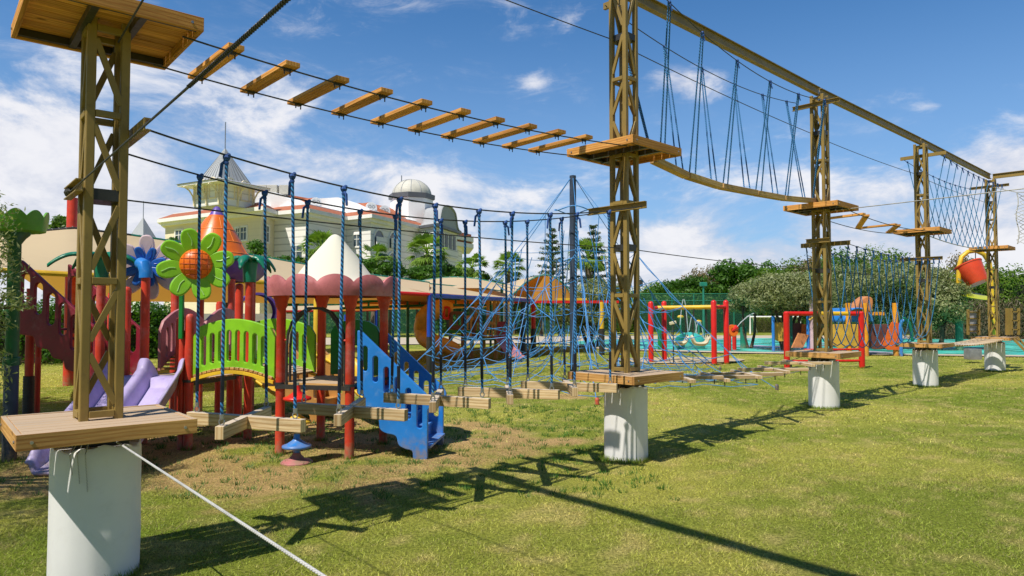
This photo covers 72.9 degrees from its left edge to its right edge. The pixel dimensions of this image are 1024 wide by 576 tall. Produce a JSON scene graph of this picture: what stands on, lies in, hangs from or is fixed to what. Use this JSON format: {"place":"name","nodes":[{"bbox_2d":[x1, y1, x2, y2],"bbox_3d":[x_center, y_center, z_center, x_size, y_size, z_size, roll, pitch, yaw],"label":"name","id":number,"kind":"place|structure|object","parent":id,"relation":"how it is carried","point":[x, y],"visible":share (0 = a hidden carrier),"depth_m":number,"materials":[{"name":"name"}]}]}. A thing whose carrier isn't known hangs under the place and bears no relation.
{"place":"outdoors","nodes":[
{"label":"outdoors","id":0,"kind":"place"},
{"bbox_2d":[0,330,908,371],"bbox_3d":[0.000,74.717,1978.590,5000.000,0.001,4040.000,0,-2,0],"label":"ground","id":1,"kind":"structure","parent":0,"point":[328,335],"depth_m":52.59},
{"bbox_2d":[0,294,184,364],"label":"clipped hedge","id":2,"kind":"object","parent":1,"relation":"on","point":[158,314],"visible":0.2,"depth_m":24.33,"materials":[{"name":"green plant"}]},
{"bbox_2d":[131,203,154,311],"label":"distant spire","id":3,"kind":"structure","parent":1,"relation":"on","point":[142,227],"depth_m":84.91,"materials":[{"name":"metal"}]},
{"bbox_2d":[157,122,473,313],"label":"hotel building","id":4,"kind":"structure","parent":1,"relation":"on","point":[248,228],"depth_m":64.97,"materials":[{"name":"beige paint"}]},
{"bbox_2d":[298,229,333,261],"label":"palm tree","id":5,"kind":"object","parent":1,"relation":"on","point":[320,237],"visible":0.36,"depth_m":45.52,"materials":[{"name":"green plant"}]},
{"bbox_2d":[362,258,383,320],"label":"garden tree","id":6,"kind":"object","parent":1,"relation":"on","point":[369,266],"visible":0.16,"depth_m":47.80,"materials":[{"name":"green plant"}]},
{"bbox_2d":[362,242,392,328],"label":"palm tree","id":7,"kind":"object","parent":1,"relation":"on","point":[377,248],"visible":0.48,"depth_m":49.74,"materials":[{"name":"green plant"}]},
{"bbox_2d":[377,259,409,334],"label":"garden tree","id":8,"kind":"object","parent":1,"relation":"on","point":[386,268],"visible":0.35,"depth_m":48.35,"materials":[{"name":"green plant"}]},
{"bbox_2d":[287,303,549,333],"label":"clipped hedge","id":9,"kind":"object","parent":1,"relation":"on","point":[329,326],"visible":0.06,"depth_m":58.38,"materials":[{"name":"green plant"}]},
{"bbox_2d":[405,230,449,266],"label":"palm tree","id":10,"kind":"object","parent":1,"relation":"on","point":[419,240],"visible":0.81,"depth_m":51.62,"materials":[{"name":"green plant"}]},
{"bbox_2d":[415,261,451,279],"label":"garden tree","id":11,"kind":"object","parent":1,"relation":"on","point":[428,274],"visible":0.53,"depth_m":49.27,"materials":[{"name":"green plant"}]},
{"bbox_2d":[300,303,608,333],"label":"fence","id":12,"kind":"object","parent":1,"relation":"on","point":[411,313],"visible":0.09,"depth_m":54.94,"materials":[{"name":"green metal"}]},
{"bbox_2d":[455,253,488,332],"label":"palm tree","id":13,"kind":"object","parent":1,"relation":"on","point":[473,259],"visible":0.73,"depth_m":54.70,"materials":[{"name":"green plant"}]},
{"bbox_2d":[492,250,525,330],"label":"palm tree","id":14,"kind":"object","parent":1,"relation":"on","point":[502,257],"visible":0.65,"depth_m":53.80,"materials":[{"name":"green plant"}]},
{"bbox_2d":[516,303,560,335],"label":"broadleaf tree","id":15,"kind":"object","parent":1,"relation":"on","point":[546,308],"visible":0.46,"depth_m":47.48,"materials":[{"name":"green plant"}]},
{"bbox_2d":[529,227,569,332],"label":"norfolk pine","id":16,"kind":"object","parent":1,"relation":"on","point":[555,248],"visible":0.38,"depth_m":55.90,"materials":[{"name":"green plant"}]},
{"bbox_2d":[566,237,607,333],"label":"palm tree","id":17,"kind":"object","parent":1,"relation":"on","point":[586,265],"visible":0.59,"depth_m":53.65,"materials":[{"name":"green plant"}]},
{"bbox_2d":[567,224,616,331],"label":"norfolk pine","id":18,"kind":"object","parent":1,"relation":"on","point":[593,227],"visible":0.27,"depth_m":54.90,"materials":[{"name":"green plant"}]},
{"bbox_2d":[641,279,695,322],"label":"broadleaf tree","id":19,"kind":"object","parent":1,"relation":"on","point":[670,286],"visible":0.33,"depth_m":61.30,"materials":[{"name":"green plant"}]},
{"bbox_2d":[663,274,721,328],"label":"broadleaf tree","id":20,"kind":"object","parent":1,"relation":"on","point":[691,285],"visible":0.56,"depth_m":60.27,"materials":[{"name":"green plant"}]},
{"bbox_2d":[640,293,752,332],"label":"fence","id":21,"kind":"object","parent":1,"relation":"on","point":[645,319],"visible":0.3,"depth_m":57.94,"materials":[{"name":"green"}]},
{"bbox_2d":[706,258,760,324],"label":"broadleaf tree","id":22,"kind":"object","parent":1,"relation":"on","point":[727,276],"visible":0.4,"depth_m":61.43,"materials":[{"name":"green plant"}]},
{"bbox_2d":[734,267,782,331],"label":"broadleaf tree","id":23,"kind":"object","parent":1,"relation":"on","point":[763,319],"visible":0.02,"depth_m":60.94,"materials":[{"name":"green plant"}]},
{"bbox_2d":[630,288,913,332],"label":"clipped hedge","id":24,"kind":"object","parent":1,"relation":"on","point":[738,321],"visible":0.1,"depth_m":62.71,"materials":[{"name":"green plant"}]},
{"bbox_2d":[800,246,877,283],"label":"broadleaf tree","id":25,"kind":"object","parent":1,"relation":"on","point":[837,259],"visible":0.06,"depth_m":53.25,"materials":[{"name":"green plant"}]},
{"bbox_2d":[849,244,906,298],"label":"broadleaf tree","id":26,"kind":"object","parent":1,"relation":"on","point":[877,257],"visible":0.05,"depth_m":55.21,"materials":[{"name":"green plant"}]},
{"bbox_2d":[902,261,1023,338],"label":"vine hedge","id":27,"kind":"object","parent":1,"relation":"on","point":[1011,282],"visible":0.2,"depth_m":42.56,"materials":[{"name":"green plant"}]},
{"bbox_2d":[902,295,1023,338],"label":"dry vines","id":28,"kind":"object","parent":1,"relation":"on","point":[1002,323],"visible":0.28,"depth_m":41.84,"materials":[{"name":"brown plant"}]},
{"bbox_2d":[0,344,1023,575],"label":"lawn","id":29,"kind":"structure","parent":0,"point":[333,441],"depth_m":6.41,"materials":[{"name":"green plant"}]},
{"bbox_2d":[0,190,36,415],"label":"olive tree","id":30,"kind":"object","parent":29,"relation":"on","point":[11,307],"visible":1,"depth_m":6.06,"materials":[{"name":"green plant"}]},
{"bbox_2d":[0,208,49,461],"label":"green column","id":31,"kind":"structure","parent":29,"relation":"on","point":[33,222],"depth_m":7.48,"materials":[{"name":"green plant"}]},
{"bbox_2d":[22,288,34,413],"bbox_3d":[-6.730,0.983,9.670,0.143,1.950,0.143,0,-2,0],"label":"wrapped post","id":32,"kind":"object","parent":29,"relation":"on","point":[28,394],"visible":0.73,"depth_m":9.62,"materials":[{"name":"red paint"}]},
{"bbox_2d":[34,344,41,412],"bbox_3d":[-6.815,1.318,9.958,0.104,1.300,0.104,0,-2,0],"label":"wrapped post","id":33,"kind":"object","parent":29,"relation":"on","point":[37,369],"visible":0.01,"depth_m":9.93,"materials":[{"name":"red paint"}]},
{"bbox_2d":[47,251,134,363],"bbox_3d":[-5.105,0.740,8.609,0.896,2.357,0.959,0,-2,0],"label":"leaf cap ornament","id":34,"kind":"object","parent":29,"relation":"on","point":[100,270],"visible":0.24,"depth_m":8.55,"materials":[{"name":"red paint"}]},
{"bbox_2d":[90,285,92,352],"bbox_3d":[-5.871,0.904,9.573,0.120,2.100,0.120,0,-2,0],"label":"support post","id":35,"kind":"object","parent":29,"relation":"on","point":[91,321],"depth_m":9.58,"materials":[{"name":"red paint"}]},
{"bbox_2d":[20,260,139,378],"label":"crimson stairs","id":36,"kind":"structure","parent":35,"relation":"attached to","point":[47,335],"depth_m":9.21,"materials":[{"name":"plastic"}]},
{"bbox_2d":[0,0,203,575],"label":"ropes course tower","id":37,"kind":"structure","parent":29,"relation":"on","point":[94,512],"depth_m":4.22,"materials":[{"name":"brown wood"}]},
{"bbox_2d":[70,0,287,191],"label":"zip wire","id":38,"kind":"object","parent":37,"relation":"attached to","point":[185,89],"depth_m":2.66,"materials":[{"name":"metal"}]},
{"bbox_2d":[186,0,290,87],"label":"coil spring","id":39,"kind":"object","parent":38,"relation":"on","point":[230,47],"visible":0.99,"depth_m":2.04,"materials":[{"name":"metal"}]},
{"bbox_2d":[116,441,325,575],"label":"white rope","id":40,"kind":"object","parent":37,"relation":"attached to","point":[287,552],"visible":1,"depth_m":2.55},
{"bbox_2d":[129,154,588,221],"bbox_3d":[-0.901,-0.777,6.340,4.816,0.273,0.013,2,-3,-42],"label":"carrying cable","id":41,"kind":"object","parent":37,"relation":"attached to","point":[324,203],"visible":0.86,"depth_m":5.69,"materials":[{"name":"metal"}]},
{"bbox_2d":[521,210,617,396],"bbox_3d":[0.578,0.129,7.124,0.600,1.865,0.886,2,-3,-36],"label":"swinging cross","id":42,"kind":"object","parent":41,"relation":"hanging from","point":[573,388],"visible":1,"depth_m":7.00,"materials":[{"name":"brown wood"}]},
{"bbox_2d":[150,130,642,213],"bbox_3d":[-0.409,-0.798,5.787,4.816,0.273,0.013,2,-3,-42],"label":"carrying cable","id":43,"kind":"object","parent":37,"relation":"attached to","point":[195,145],"visible":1,"depth_m":5.11,"materials":[{"name":"metal"}]},
{"bbox_2d":[187,153,305,439],"bbox_3d":[-1.892,0.064,4.933,0.600,1.850,0.880,2,-3,-36],"label":"swinging cross","id":44,"kind":"object","parent":43,"relation":"hanging from","point":[226,425],"visible":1,"depth_m":4.78,"materials":[{"name":"brown wood"}]},
{"bbox_2d":[295,185,407,426],"bbox_3d":[-1.272,0.140,5.481,0.600,1.755,0.886,2,-3,-36],"label":"swinging cross","id":45,"kind":"object","parent":43,"relation":"hanging from","point":[344,414],"visible":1,"depth_m":5.35,"materials":[{"name":"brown wood"}]},
{"bbox_2d":[383,203,490,412],"bbox_3d":[-0.656,0.171,6.027,0.600,1.699,0.886,2,-3,-36],"label":"swinging cross","id":46,"kind":"object","parent":43,"relation":"hanging from","point":[434,401],"visible":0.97,"depth_m":5.88,"materials":[{"name":"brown wood"}]},
{"bbox_2d":[458,211,559,404],"bbox_3d":[-0.042,0.169,6.572,0.600,1.760,0.881,2,-3,-36],"label":"swinging cross","id":47,"kind":"object","parent":43,"relation":"hanging from","point":[509,393],"visible":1,"depth_m":6.45,"materials":[{"name":"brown wood"}]},
{"bbox_2d":[25,358,184,475],"bbox_3d":[-4.310,1.331,7.557,1.143,1.052,1.784,0,-2,0],"label":"double slide","id":48,"kind":"object","parent":29,"relation":"on","point":[145,383],"visible":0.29,"depth_m":7.94,"materials":[{"name":"purple plastic"}]},
{"bbox_2d":[126,235,173,443],"bbox_3d":[-4.619,0.617,8.724,0.833,2.612,0.396,1,-2,-16],"label":"blue flower ornament","id":49,"kind":"object","parent":29,"relation":"on","point":[148,257],"visible":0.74,"depth_m":8.76,"materials":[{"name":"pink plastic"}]},
{"bbox_2d":[124,283,243,449],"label":"open platform","id":50,"kind":"structure","parent":29,"relation":"on","point":[183,398],"depth_m":8.23,"materials":[{"name":"red paint"}]},
{"bbox_2d":[156,228,233,299],"bbox_3d":[-3.648,-0.275,8.002,0.826,0.826,0.158,1,-2,-21],"label":"sunflower ornament","id":51,"kind":"object","parent":50,"relation":"attached to","point":[180,266],"visible":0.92,"depth_m":7.98,"materials":[{"name":"plastic"}]},
{"bbox_2d":[167,206,263,413],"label":"orange roofed tower","id":52,"kind":"structure","parent":29,"relation":"on","point":[213,222],"depth_m":10.69,"materials":[{"name":"red paint"}]},
{"bbox_2d":[158,308,234,370],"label":"mauve bridge","id":53,"kind":"structure","parent":52,"relation":"attached to","point":[166,339],"depth_m":9.45,"materials":[{"name":"plastic"}]},
{"bbox_2d":[0,198,432,385],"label":"canopy","id":54,"kind":"object","parent":29,"relation":"on","point":[40,252],"visible":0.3,"depth_m":15.51,"materials":[{"name":"beige metal"}]},
{"bbox_2d":[214,301,221,412],"bbox_3d":[-4.258,1.082,10.067,0.100,1.780,0.100,0,-2,0],"label":"support post","id":55,"kind":"object","parent":29,"relation":"on","point":[217,384],"visible":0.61,"depth_m":10.01,"materials":[{"name":"red paint"}]},
{"bbox_2d":[222,255,275,439],"bbox_3d":[-3.355,0.758,8.889,0.680,2.341,0.631,2,-3,-42],"label":"leaf cap ornament","id":56,"kind":"object","parent":29,"relation":"on","point":[248,264],"visible":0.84,"depth_m":8.83,"materials":[{"name":"red paint"}]},
{"bbox_2d":[280,382,312,465],"bbox_3d":[-2.310,1.446,7.449,0.340,0.860,0.340,0,-2,0],"label":"spinning disc pole","id":57,"kind":"object","parent":29,"relation":"on","point":[296,445],"visible":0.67,"depth_m":7.38,"materials":[{"name":"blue plastic"}]},
{"bbox_2d":[272,329,344,421],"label":"ochre stairs","id":58,"kind":"structure","parent":29,"relation":"on","point":[331,396],"depth_m":10.79,"materials":[{"name":"plastic"}]},
{"bbox_2d":[286,305,377,325],"bbox_3d":[-7.651,1.676,29.735,3.653,2.044,7.706,-1,-3,33],"label":"canopy","id":59,"kind":"object","parent":29,"relation":"on","point":[335,308],"visible":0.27,"depth_m":29.69,"materials":[{"name":"beige metal"}]},
{"bbox_2d":[267,234,397,458],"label":"roofed play tower","id":60,"kind":"structure","parent":29,"relation":"on","point":[324,267],"depth_m":7.88,"materials":[{"name":"red paint"}]},
{"bbox_2d":[191,318,316,383],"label":"arched bridge","id":61,"kind":"structure","parent":60,"relation":"attached to","point":[255,363],"depth_m":8.07,"materials":[{"name":"plastic"}]},
{"bbox_2d":[357,330,446,458],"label":"blue stairs","id":62,"kind":"structure","parent":29,"relation":"on","point":[419,432],"depth_m":7.67,"materials":[{"name":"plastic"}]},
{"bbox_2d":[342,298,492,350],"bbox_3d":[-3.204,1.548,28.714,3.183,2.225,10.894,-2,-3,39],"label":"truss canopy","id":63,"kind":"object","parent":29,"relation":"on","point":[457,303],"visible":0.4,"depth_m":27.21,"materials":[{"name":"red metal"}]},
{"bbox_2d":[406,276,502,354],"bbox_3d":[-2.224,1.022,25.760,3.779,3.058,2.560,0,-2,0],"label":"humped canopy","id":64,"kind":"object","parent":29,"relation":"on","point":[470,282],"visible":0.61,"depth_m":26.58,"materials":[{"name":"beige fabric"}]},
{"bbox_2d":[414,299,505,359],"bbox_3d":[-1.793,1.447,24.261,3.323,2.099,1.737,0,-2,0],"label":"spiral slide structure","id":65,"kind":"object","parent":29,"relation":"on","point":[420,326],"visible":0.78,"depth_m":23.99,"materials":[{"name":"plastic"}]},
{"bbox_2d":[410,283,533,372],"bbox_3d":[-1.790,1.197,27.387,5.288,2.829,17.175,0,-2,0],"label":"long canopy","id":66,"kind":"object","parent":29,"relation":"on","point":[450,292],"visible":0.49,"depth_m":22.87,"materials":[{"name":"orange metal"}]},
{"bbox_2d":[461,274,618,354],"bbox_3d":[0.877,1.113,29.824,6.492,3.176,6.310,0,-2,0],"label":"vaulted canopy","id":67,"kind":"object","parent":29,"relation":"on","point":[540,286],"visible":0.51,"depth_m":27.40,"materials":[{"name":"orange metal"}]},
{"bbox_2d":[405,175,778,404],"bbox_3d":[1.543,-0.283,17.072,8.654,5.025,9.576,0,-2,0],"label":"spider net","id":68,"kind":"object","parent":29,"relation":"on","point":[573,205],"visible":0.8,"depth_m":16.80,"materials":[{"name":"fabric"}]},
{"bbox_2d":[552,275,633,346],"bbox_3d":[3.897,1.115,32.965,4.265,3.524,3.945,0,-2,0],"label":"olive tree","id":69,"kind":"object","parent":29,"relation":"on","point":[595,298],"visible":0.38,"depth_m":32.50,"materials":[{"name":"green plant"}]},
{"bbox_2d":[567,0,683,461],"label":"ropes course tower","id":70,"kind":"structure","parent":29,"relation":"on","point":[626,420],"depth_m":7.67,"materials":[{"name":"brown wood"}]},
{"bbox_2d":[153,36,626,156],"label":"plank bridge","id":71,"kind":"structure","parent":70,"relation":"attached to","point":[281,70],"depth_m":5.69,"materials":[{"name":"wood"}]},
{"bbox_2d":[128,200,923,277],"bbox_3d":[3.282,-0.386,9.813,16.009,0.114,0.199,2,-3,-44],"label":"safety cable","id":72,"kind":"object","parent":70,"relation":"attached to","point":[440,234],"visible":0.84,"depth_m":5.86,"materials":[{"name":"metal"}]},
{"bbox_2d":[605,0,830,202],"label":"bridge","id":73,"kind":"structure","parent":70,"relation":"hanging from","point":[671,168],"depth_m":9.39,"materials":[{"name":"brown wood"}]},
{"bbox_2d":[628,0,820,95],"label":"overhead beam","id":74,"kind":"structure","parent":70,"relation":"attached to","point":[659,9],"depth_m":9.63,"materials":[{"name":"brown wood"}]},
{"bbox_2d":[506,0,982,201],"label":"safety cable","id":75,"kind":"object","parent":70,"relation":"attached to","point":[698,82],"visible":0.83,"depth_m":9.10,"materials":[{"name":"metal"}]},
{"bbox_2d":[676,359,835,381],"bbox_3d":[3.499,1.153,9.549,0.012,0.170,5.438,-2,-3,44],"label":"cable","id":76,"kind":"object","parent":70,"relation":"attached to","point":[749,379],"visible":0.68,"depth_m":9.04,"materials":[{"name":"black metal"}]},
{"bbox_2d":[708,370,783,382],"bbox_3d":[3.285,1.240,9.756,0.804,0.102,0.763,-2,-3,44],"label":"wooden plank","id":77,"kind":"object","parent":76,"relation":"on","point":[758,375],"visible":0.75,"depth_m":9.73,"materials":[{"name":"brown wood"}]},
{"bbox_2d":[737,365,808,376],"bbox_3d":[3.913,1.250,10.396,0.804,0.102,0.763,-2,-3,44],"label":"wooden plank","id":78,"kind":"object","parent":76,"relation":"on","point":[766,368],"visible":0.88,"depth_m":10.36,"materials":[{"name":"brown wood"}]},
{"bbox_2d":[764,360,831,367],"bbox_3d":[4.561,1.226,11.058,0.804,0.102,0.763,-2,-3,44],"label":"wooden plank","id":79,"kind":"object","parent":76,"relation":"on","point":[791,362],"visible":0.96,"depth_m":11.03,"materials":[{"name":"brown wood"}]},
{"bbox_2d":[608,357,743,362],"bbox_3d":[5.702,2.437,23.552,4.570,0.001,2.928,1,-2,-20],"label":"sand patch","id":80,"kind":"object","parent":29,"relation":"on","point":[679,360],"visible":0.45,"depth_m":23.17,"materials":[{"name":"beige sand"}]},
{"bbox_2d":[648,300,728,363],"bbox_3d":[5.668,1.407,22.313,2.374,2.035,0.978,-1,-3,32],"label":"swing set","id":81,"kind":"object","parent":80,"relation":"on","point":[713,307],"visible":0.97,"depth_m":22.06,"materials":[{"name":"red plastic"}]},
{"bbox_2d":[726,282,768,348],"bbox_3d":[10.775,1.259,31.068,2.336,3.021,2.435,0,-2,0],"label":"olive tree","id":82,"kind":"object","parent":29,"relation":"on","point":[741,309],"visible":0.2,"depth_m":30.93,"materials":[{"name":"green plant"}]},
{"bbox_2d":[727,269,840,349],"bbox_3d":[11.710,0.954,29.392,4.269,3.530,3.863,0,-2,-11],"label":"olive tree","id":83,"kind":"object","parent":29,"relation":"on","point":[776,294],"visible":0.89,"depth_m":28.70,"materials":[{"name":"green plant"}]},
{"bbox_2d":[558,337,1023,355],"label":"pool rim","id":84,"kind":"object","parent":29,"relation":"on","point":[783,352],"visible":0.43,"depth_m":28.48,"materials":[{"name":"concrete"}]},
{"bbox_2d":[953,250,995,334],"bbox_3d":[19.787,0.489,29.784,1.440,4.424,1.875,-2,-3,41],"label":"tipping bucket","id":85,"kind":"object","parent":84,"relation":"on","point":[972,272],"visible":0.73,"depth_m":29.70,"materials":[{"name":"red plastic"}]},
{"bbox_2d":[783,93,860,408],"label":"ropes course tower","id":86,"kind":"structure","parent":29,"relation":"on","point":[823,386],"depth_m":11.81,"materials":[{"name":"brown wood"}]},
{"bbox_2d":[808,209,924,233],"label":"zigzag board bridge","id":87,"kind":"structure","parent":86,"relation":"attached to","point":[865,217],"depth_m":13.39,"materials":[{"name":"wood"}]},
{"bbox_2d":[817,88,921,144],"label":"overhead beam","id":88,"kind":"structure","parent":86,"relation":"attached to","point":[870,117],"depth_m":13.54,"materials":[{"name":"brown wood"}]},
{"bbox_2d":[806,243,940,347],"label":"stirrup rope bridge","id":89,"kind":"structure","parent":86,"relation":"hanging from","point":[880,260],"depth_m":13.49,"materials":[{"name":"fabric"}]},
{"bbox_2d":[783,311,864,367],"bbox_3d":[9.125,1.564,21.621,2.446,1.670,3.094,0,-2,0],"label":"red frame","id":90,"kind":"object","parent":29,"relation":"on","point":[786,327],"visible":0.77,"depth_m":20.25,"materials":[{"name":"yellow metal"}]},
{"bbox_2d":[832,296,898,355],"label":"water play house","id":91,"kind":"structure","parent":29,"relation":"on","point":[849,334],"depth_m":26.09,"materials":[{"name":"orange paint"}]},
{"bbox_2d":[822,257,972,348],"bbox_3d":[16.755,0.754,31.010,6.688,4.144,5.977,0,-2,0],"label":"olive tree","id":92,"kind":"object","parent":29,"relation":"on","point":[848,283],"visible":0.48,"depth_m":29.82,"materials":[{"name":"green plant"}]},
{"bbox_2d":[895,143,954,386],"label":"ropes course tower","id":93,"kind":"structure","parent":29,"relation":"on","point":[925,362],"depth_m":15.25,"materials":[{"name":"brown wood"}]},
{"bbox_2d":[904,154,1004,249],"bbox_3d":[11.248,-1.957,17.380,5.646,1.838,0.809,2,-3,-43],"label":"diamond rope net","id":94,"kind":"object","parent":93,"relation":"attached to","point":[988,181],"visible":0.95,"depth_m":17.28,"materials":[{"name":"fabric"}]},
{"bbox_2d":[919,138,991,178],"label":"overhead beam","id":95,"kind":"structure","parent":93,"relation":"attached to","point":[932,147],"depth_m":17.30,"materials":[{"name":"brown wood"}]},
{"bbox_2d":[895,265,975,349],"bbox_3d":[18.237,0.860,30.042,3.112,3.800,3.009,2,-3,-43],"label":"olive tree","id":96,"kind":"object","parent":29,"relation":"on","point":[942,321],"visible":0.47,"depth_m":29.44,"materials":[{"name":"green plant"}]},
{"bbox_2d":[969,178,1017,370],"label":"ropes course tower","id":97,"kind":"structure","parent":29,"relation":"on","point":[994,356],"depth_m":19.23,"materials":[{"name":"brown wood"}]},
{"bbox_2d":[966,309,979,334],"bbox_3d":[12.894,0.954,19.386,0.377,0.716,0.065,0,-2,0],"label":"ladder","id":98,"kind":"object","parent":97,"relation":"attached to","point":[971,318],"visible":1,"depth_m":19.37,"materials":[{"name":"brown metal"}]},
{"bbox_2d":[953,338,1004,345],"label":"plank bridge","id":99,"kind":"structure","parent":97,"relation":"attached to","point":[974,342],"depth_m":17.83,"materials":[{"name":"brown wood"}]},
{"bbox_2d":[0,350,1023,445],"bbox_3d":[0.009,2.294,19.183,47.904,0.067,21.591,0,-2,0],"label":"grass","id":100,"kind":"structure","parent":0,"point":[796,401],"depth_m":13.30,"materials":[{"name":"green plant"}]},
{"bbox_2d":[0,0,1023,310],"label":"sky","id":101,"kind":"structure","parent":0,"point":[949,74],"materials":[{"name":"blue"}]},
{"bbox_2d":[326,335,909,344],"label":"path","id":102,"kind":"structure","parent":0,"point":[412,340],"depth_m":43.47,"materials":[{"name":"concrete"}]},
{"bbox_2d":[565,338,1023,354],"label":"splash pool","id":103,"kind":"structure","parent":0,"point":[765,345],"depth_m":31.72,"materials":[{"name":"paint"}]},
{"bbox_2d":[674,332,705,348],"bbox_3d":[7.659,1.752,30.806,1.953,2.526,1.060,1,-2,-30],"label":"fountain toy","id":104,"kind":"object","parent":103,"relation":"in","point":[697,339],"visible":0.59,"depth_m":30.59,"materials":[{"name":"teal plastic"}]},
{"bbox_2d":[771,298,813,351],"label":"play house","id":105,"kind":"structure","parent":103,"relation":"on","point":[801,334],"depth_m":28.42,"materials":[{"name":"blue plastic"}]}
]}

